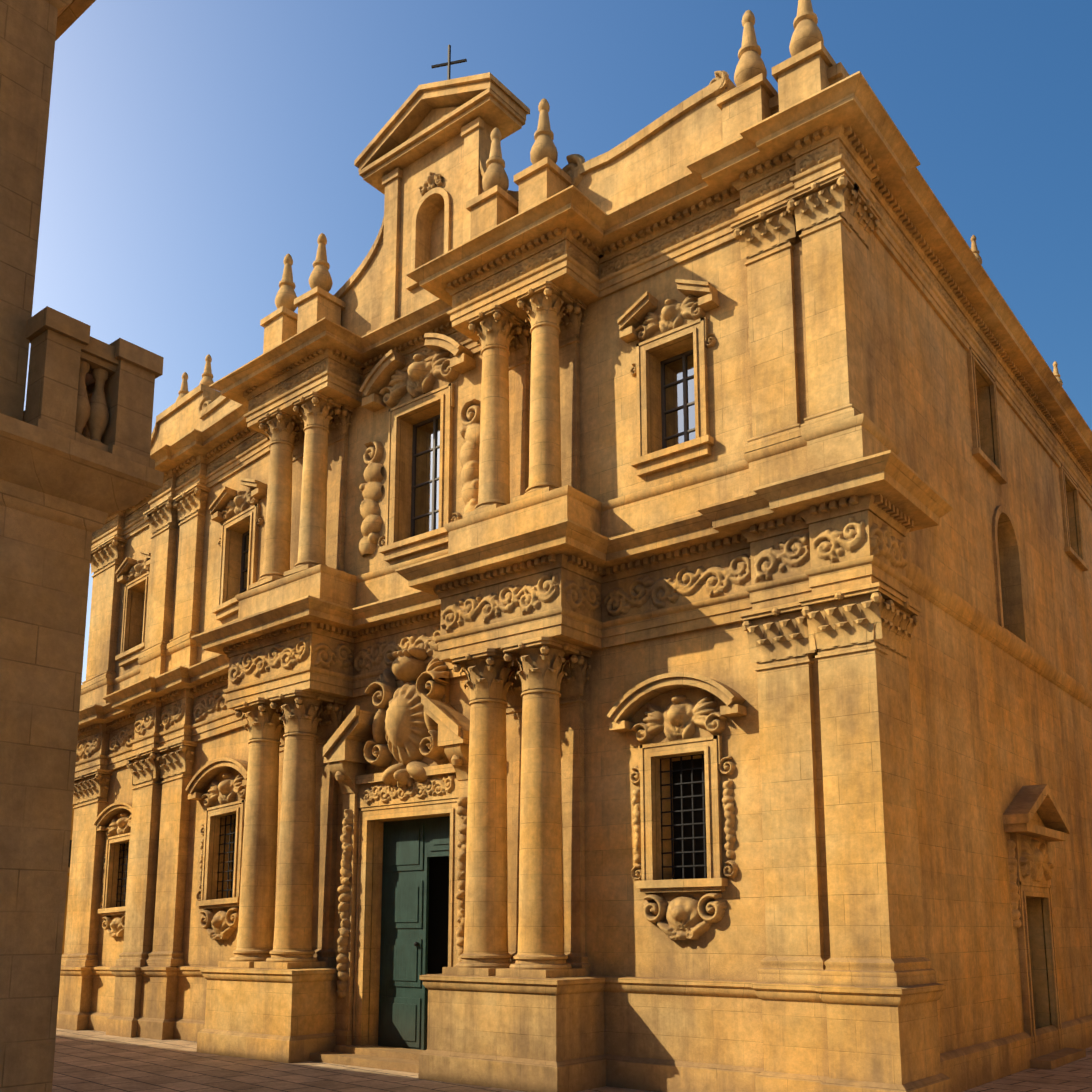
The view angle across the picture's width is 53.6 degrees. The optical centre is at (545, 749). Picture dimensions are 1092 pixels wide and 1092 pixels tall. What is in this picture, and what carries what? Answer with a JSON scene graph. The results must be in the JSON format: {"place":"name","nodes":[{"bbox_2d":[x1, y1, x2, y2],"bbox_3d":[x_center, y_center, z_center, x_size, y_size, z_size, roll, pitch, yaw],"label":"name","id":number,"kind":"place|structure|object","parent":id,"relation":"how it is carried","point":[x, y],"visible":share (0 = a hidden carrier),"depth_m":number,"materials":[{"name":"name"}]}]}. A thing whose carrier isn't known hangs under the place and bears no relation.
{"place":"outdoors","nodes":[
{"label":"outdoors","id":0,"kind":"place"},
{"bbox_2d":[62,804,74,954],"bbox_3d":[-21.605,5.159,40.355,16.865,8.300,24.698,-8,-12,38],"label":"pilaster","id":1,"kind":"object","parent":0,"point":[67,886],"depth_m":37.81,"materials":[{"name":"beige stone"}]},
{"bbox_2d":[230,758,706,1049],"bbox_3d":[-0.450,-0.169,27.616,20.475,14.800,35.035,-8,-12,38],"label":"dark interior","id":2,"kind":"object","parent":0,"point":[438,917],"visible":0.06,"depth_m":18.89,"materials":[{"name":"black"}]},
{"bbox_2d":[24,0,1091,684],"label":"sky","id":3,"kind":"structure","parent":0,"point":[193,147],"materials":[{"name":"blue"}]},
{"bbox_2d":[52,1028,1091,1091],"bbox_3d":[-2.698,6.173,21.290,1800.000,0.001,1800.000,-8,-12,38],"label":"ground","id":4,"kind":"structure","parent":0,"point":[91,1061],"depth_m":19.58,"materials":[{"name":"stone"}]},
{"bbox_2d":[0,0,163,1091],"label":"neighbouring building","id":5,"kind":"structure","parent":4,"relation":"on","point":[77,465],"depth_m":8.07,"materials":[{"name":"stone"}]},
{"bbox_2d":[56,0,1091,1091],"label":"church","id":6,"kind":"structure","parent":0,"point":[908,747],"depth_m":19.96,"materials":[{"name":"beige stone"}]},
{"bbox_2d":[116,44,706,946],"bbox_3d":[-4.374,-5.829,24.849,18.349,20.350,0.391,-8,-12,38],"label":"ironwork","id":7,"kind":"object","parent":6,"relation":"attached to","point":[670,770],"visible":0.58,"depth_m":18.47,"materials":[{"name":"black metal"}]},
{"bbox_2d":[378,816,449,1049],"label":"church doors","id":8,"kind":"structure","parent":6,"relation":"attached to","point":[411,847],"depth_m":22.16,"materials":[{"name":"green wood"}]},
{"bbox_2d":[141,349,694,642],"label":"upper windows","id":9,"kind":"structure","parent":6,"relation":"attached to","point":[663,413],"depth_m":23.51,"materials":[{"name":"black glass"}]},
{"bbox_2d":[76,71,1091,997],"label":"carved stone ornament","id":10,"kind":"object","parent":6,"relation":"attached to","point":[404,729],"visible":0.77,"depth_m":21.67,"materials":[{"name":"stone"}]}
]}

